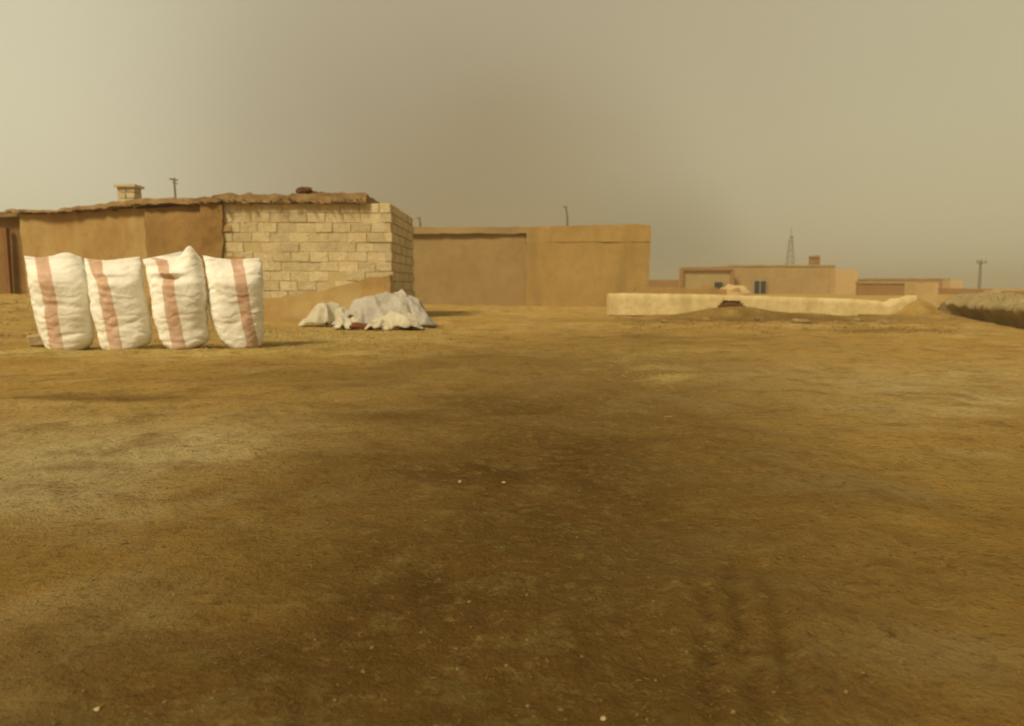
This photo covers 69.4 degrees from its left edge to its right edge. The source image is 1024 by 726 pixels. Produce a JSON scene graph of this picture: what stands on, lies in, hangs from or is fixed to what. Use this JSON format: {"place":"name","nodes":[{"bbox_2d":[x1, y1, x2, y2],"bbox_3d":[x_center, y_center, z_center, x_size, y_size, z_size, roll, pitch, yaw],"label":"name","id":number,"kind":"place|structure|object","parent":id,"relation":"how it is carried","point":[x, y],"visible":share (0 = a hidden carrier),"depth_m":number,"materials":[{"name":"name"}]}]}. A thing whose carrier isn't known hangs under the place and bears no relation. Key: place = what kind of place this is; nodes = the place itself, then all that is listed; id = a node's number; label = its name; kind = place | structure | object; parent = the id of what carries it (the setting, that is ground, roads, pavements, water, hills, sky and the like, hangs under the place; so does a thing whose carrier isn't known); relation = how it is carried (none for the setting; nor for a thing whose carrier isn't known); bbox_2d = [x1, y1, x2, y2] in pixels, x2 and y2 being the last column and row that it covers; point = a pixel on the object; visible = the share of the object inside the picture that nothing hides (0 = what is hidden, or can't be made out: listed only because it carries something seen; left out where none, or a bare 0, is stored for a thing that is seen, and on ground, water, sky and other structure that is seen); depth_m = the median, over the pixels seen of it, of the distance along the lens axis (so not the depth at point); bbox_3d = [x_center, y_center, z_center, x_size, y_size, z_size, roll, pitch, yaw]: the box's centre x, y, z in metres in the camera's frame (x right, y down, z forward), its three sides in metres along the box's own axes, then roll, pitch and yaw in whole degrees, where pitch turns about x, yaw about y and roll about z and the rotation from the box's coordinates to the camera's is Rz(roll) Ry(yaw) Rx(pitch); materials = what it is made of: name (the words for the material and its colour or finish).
{"place":"outdoors","nodes":[
{"label":"outdoors","id":0,"kind":"place"},
{"bbox_2d":[0,288,1023,725],"bbox_3d":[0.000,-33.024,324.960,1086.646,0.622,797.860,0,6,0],"label":"ground","id":1,"kind":"structure","parent":0,"point":[884,450],"depth_m":2.20,"materials":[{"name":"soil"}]},
{"bbox_2d":[0,211,26,293],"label":"mud shed","id":2,"kind":"structure","parent":1,"relation":"on","point":[12,278],"depth_m":19.19,"materials":[{"name":"paint"}]},
{"bbox_2d":[26,334,43,346],"bbox_3d":[-5.708,-0.282,8.980,0.271,0.155,0.220,-2,6,-15],"label":"mud brick","id":3,"kind":"object","parent":1,"relation":"on","point":[34,340],"visible":0.5,"depth_m":8.87,"materials":[{"name":"brick"}]},
{"bbox_2d":[24,253,93,350],"bbox_3d":[-5.014,-0.669,8.211,0.633,1.110,0.476,-2,6,-21],"label":"sack","id":4,"kind":"object","parent":1,"relation":"on","point":[58,290],"visible":0.89,"depth_m":8.05,"materials":[{"name":"white fabric"}]},
{"bbox_2d":[0,293,152,336],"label":"dry scrub","id":5,"kind":"object","parent":1,"relation":"on","point":[1,334],"visible":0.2,"depth_m":13.19,"materials":[{"name":"brown plant"}]},
{"bbox_2d":[5,184,212,311],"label":"mud house","id":6,"kind":"structure","parent":1,"relation":"on","point":[130,222],"depth_m":17.14,"materials":[{"name":"paint"}]},
{"bbox_2d":[169,178,177,197],"bbox_3d":[-7.630,-3.867,16.692,0.186,0.614,0.043,0,6,0],"label":"roof aerial","id":7,"kind":"object","parent":6,"relation":"on","point":[173,182],"visible":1,"depth_m":16.66,"materials":[{"name":"metal"}]},
{"bbox_2d":[84,256,152,349],"bbox_3d":[-4.358,-0.654,8.224,0.642,1.064,0.502,0,6,0],"label":"sack","id":8,"kind":"object","parent":1,"relation":"on","point":[120,312],"visible":0.99,"depth_m":8.06,"materials":[{"name":"white fabric"}]},
{"bbox_2d":[143,246,209,349],"bbox_3d":[-3.736,-0.721,8.254,0.639,1.168,0.472,-4,7,-33],"label":"sack","id":9,"kind":"object","parent":1,"relation":"on","point":[178,289],"visible":0.98,"depth_m":8.12,"materials":[{"name":"white fabric"}]},
{"bbox_2d":[203,255,263,348],"bbox_3d":[-3.189,-0.692,8.515,0.642,1.076,0.457,-2,6,-22],"label":"sack","id":10,"kind":"object","parent":1,"relation":"on","point":[235,300],"visible":1,"depth_m":8.36,"materials":[{"name":"white fabric"}]},
{"bbox_2d":[195,192,414,319],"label":"block house","id":11,"kind":"structure","parent":1,"relation":"on","point":[310,251],"depth_m":15.63,"materials":[{"name":"paint"}]},
{"bbox_2d":[296,186,312,194],"bbox_3d":[-4.519,-3.757,16.116,0.386,0.168,0.293,0,6,0],"label":"rag bundle","id":12,"kind":"object","parent":11,"relation":"on","point":[301,190],"visible":0.99,"depth_m":16.02,"materials":[{"name":"brown fabric"}]},
{"bbox_2d":[299,300,348,325],"bbox_3d":[-3.172,-0.876,12.955,1.060,0.466,0.800,0,6,0],"label":"empty sack","id":13,"kind":"object","parent":1,"relation":"on","point":[325,313],"visible":0.73,"depth_m":12.70,"materials":[{"name":"beige fabric"}]},
{"bbox_2d":[96,323,574,348],"bbox_3d":[-2.450,-0.484,11.337,7.294,0.132,6.646,2,6,20],"label":"dry scrub","id":14,"kind":"object","parent":1,"relation":"on","point":[367,334],"visible":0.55,"depth_m":11.02,"materials":[{"name":"brown plant"}]},
{"bbox_2d":[332,317,360,328],"bbox_3d":[-2.677,-0.655,12.140,0.555,0.202,0.515,0,6,0],"label":"empty sack","id":15,"kind":"object","parent":1,"relation":"on","point":[345,322],"visible":0.81,"depth_m":11.99,"materials":[{"name":"white fabric"}]},
{"bbox_2d":[349,322,371,329],"bbox_3d":[-2.460,-0.579,11.952,0.399,0.172,0.223,0,6,0],"label":"rag","id":16,"kind":"object","parent":1,"relation":"on","point":[357,326],"visible":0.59,"depth_m":11.88,"materials":[{"name":"red fabric"}]},
{"bbox_2d":[0,304,746,416],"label":"straw","id":17,"kind":"object","parent":1,"relation":"on","point":[298,338],"visible":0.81,"depth_m":8.85,"materials":[{"name":"beige plant"}]},
{"bbox_2d":[331,291,436,325],"bbox_3d":[-2.219,-0.949,12.875,1.851,0.633,1.269,0,6,0],"label":"plastic sheet","id":18,"kind":"object","parent":1,"relation":"on","point":[369,309],"visible":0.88,"depth_m":12.52,"materials":[{"name":"white plastic"}]},
{"bbox_2d":[364,309,423,330],"bbox_3d":[-1.927,-0.716,12.056,1.006,0.340,0.728,0,6,0],"label":"empty sack","id":19,"kind":"object","parent":1,"relation":"on","point":[399,318],"visible":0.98,"depth_m":11.84,"materials":[{"name":"white fabric"}]},
{"bbox_2d":[412,226,526,305],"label":"long mud house","id":20,"kind":"structure","parent":1,"relation":"on","point":[465,266],"depth_m":27.68,"materials":[{"name":"paint"}]},
{"bbox_2d":[526,224,650,306],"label":"orange mud house","id":21,"kind":"structure","parent":1,"relation":"on","point":[590,265],"depth_m":26.77,"materials":[{"name":"paint"}]},
{"bbox_2d":[563,206,567,225],"bbox_3d":[2.031,-5.320,28.003,0.204,1.248,0.087,0,6,0],"label":"roof pole","id":22,"kind":"object","parent":21,"relation":"on","point":[565,207],"visible":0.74,"depth_m":27.95,"materials":[{"name":"metal"}]},
{"bbox_2d":[649,280,678,287],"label":"wall","id":23,"kind":"structure","parent":1,"relation":"on","point":[664,283],"depth_m":84.52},
{"bbox_2d":[634,286,726,294],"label":"yard wall","id":24,"kind":"structure","parent":1,"relation":"on","point":[659,290],"depth_m":25.47,"materials":[{"name":"orange paint"}]},
{"bbox_2d":[679,267,733,289],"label":"side wing","id":25,"kind":"structure","parent":1,"relation":"on","point":[696,277],"depth_m":73.49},
{"bbox_2d":[713,282,722,289],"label":"doorway","id":26,"kind":"structure","parent":25,"relation":"in","point":[719,285],"depth_m":73.40,"materials":[{"name":"grey"}]},
{"bbox_2d":[697,285,716,288],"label":"earth heap","id":27,"kind":"object","parent":1,"relation":"on","point":[706,287],"visible":0.32,"depth_m":61.39,"materials":[{"name":"brown soil"}]},
{"bbox_2d":[720,284,749,295],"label":"clay oven","id":28,"kind":"object","parent":1,"relation":"on","point":[737,289],"visible":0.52,"depth_m":59.14,"materials":[{"name":"beige soil"}]},
{"bbox_2d":[608,307,873,339],"bbox_3d":[4.743,-0.778,13.277,6.399,0.325,7.080,0,6,0],"label":"dry scrub","id":29,"kind":"object","parent":1,"relation":"on","point":[812,320],"visible":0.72,"depth_m":13.59,"materials":[{"name":"brown plant"}]},
{"bbox_2d":[754,317,764,320],"bbox_3d":[5.313,-0.936,15.859,0.241,0.109,0.136,0,6,0],"label":"clod","id":30,"kind":"object","parent":1,"relation":"on","point":[759,318],"visible":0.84,"depth_m":15.81,"materials":[{"name":"brown soil"}]},
{"bbox_2d":[607,293,916,315],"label":"plastered wall","id":31,"kind":"structure","parent":1,"relation":"on","point":[631,304],"depth_m":17.65,"materials":[{"name":"paint"}]},
{"bbox_2d":[716,255,835,293],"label":"house","id":32,"kind":"structure","parent":1,"relation":"on","point":[814,276],"depth_m":74.51,"materials":[{"name":"paint"}]},
{"bbox_2d":[753,280,766,293],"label":"window","id":33,"kind":"structure","parent":32,"relation":"in","point":[759,286],"depth_m":74.41,"materials":[{"name":"grey glass"}]},
{"bbox_2d":[785,227,794,264],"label":"lattice mast","id":34,"kind":"object","parent":1,"relation":"on","point":[789,245],"visible":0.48,"depth_m":148.06,"materials":[{"name":"metal"}]},
{"bbox_2d":[796,319,811,323],"bbox_3d":[5.317,-0.740,13.451,0.280,0.136,0.192,0,6,0],"label":"clod","id":35,"kind":"object","parent":1,"relation":"on","point":[804,321],"visible":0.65,"depth_m":13.39,"materials":[{"name":"brown soil"}]},
{"bbox_2d":[831,269,857,293],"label":"side wing","id":36,"kind":"structure","parent":1,"relation":"on","point":[843,281],"depth_m":73.57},
{"bbox_2d":[851,317,863,321],"bbox_3d":[7.031,-0.869,15.050,0.224,0.118,0.198,5,8,41],"label":"clod","id":37,"kind":"object","parent":1,"relation":"on","point":[857,319],"visible":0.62,"depth_m":15.00,"materials":[{"name":"brown soil"}]},
{"bbox_2d":[875,319,891,324],"bbox_3d":[6.745,-0.721,13.460,0.340,0.154,0.213,0,6,0],"label":"clod","id":38,"kind":"object","parent":1,"relation":"on","point":[882,321],"visible":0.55,"depth_m":13.41,"materials":[{"name":"brown soil"}]},
{"bbox_2d":[855,281,938,294],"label":"mud wall","id":39,"kind":"structure","parent":1,"relation":"on","point":[881,288],"depth_m":61.69,"materials":[{"name":"brown soil"}]},
{"bbox_2d":[829,306,966,334],"bbox_3d":[7.107,-0.863,13.980,2.638,0.323,7.510,3,7,31],"label":"dry scrub","id":40,"kind":"object","parent":1,"relation":"on","point":[904,326],"visible":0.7,"depth_m":12.38,"materials":[{"name":"brown plant"}]},
{"bbox_2d":[857,278,950,287],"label":"house","id":41,"kind":"structure","parent":1,"relation":"on","point":[940,280],"depth_m":109.32,"materials":[{"name":"paint"}]},
{"bbox_2d":[904,283,937,307],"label":"wall pillar","id":42,"kind":"structure","parent":1,"relation":"on","point":[928,292],"depth_m":18.02,"materials":[{"name":"beige concrete"}]},
{"bbox_2d":[942,280,962,287],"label":"side wing","id":43,"kind":"structure","parent":1,"relation":"on","point":[952,283],"depth_m":107.41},
{"bbox_2d":[938,288,992,293],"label":"wall","id":44,"kind":"structure","parent":1,"relation":"on","point":[953,290],"depth_m":69.67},
{"bbox_2d":[938,293,1023,328],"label":"earth bank","id":45,"kind":"structure","parent":1,"relation":"on","point":[1008,312],"depth_m":14.53,"materials":[{"name":"brown soil"}]},
{"bbox_2d":[946,291,1023,301],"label":"dry grass","id":46,"kind":"structure","parent":45,"relation":"on","point":[993,293],"depth_m":15.05,"materials":[{"name":"beige plant"}]},
{"bbox_2d":[976,260,986,288],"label":"utility pole","id":47,"kind":"object","parent":1,"relation":"on","point":[980,262],"visible":0.9,"depth_m":94.20,"materials":[{"name":"metal"}]},
{"bbox_2d":[983,290,1005,293],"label":"wall","id":48,"kind":"structure","parent":1,"relation":"on","point":[990,291],"depth_m":65.70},
{"bbox_2d":[1001,291,1023,293],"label":"wall","id":49,"kind":"structure","parent":1,"relation":"on","point":[1014,292],"depth_m":63.71,"materials":[{"name":"paint"}]},
{"bbox_2d":[0,0,1023,287],"label":"sky","id":50,"kind":"structure","parent":0,"point":[888,135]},
{"bbox_2d":[5,393,1023,725],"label":"straw","id":51,"kind":"object","parent":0,"point":[497,625],"visible":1,"depth_m":1.43,"materials":[{"name":"beige plant"}]}
]}

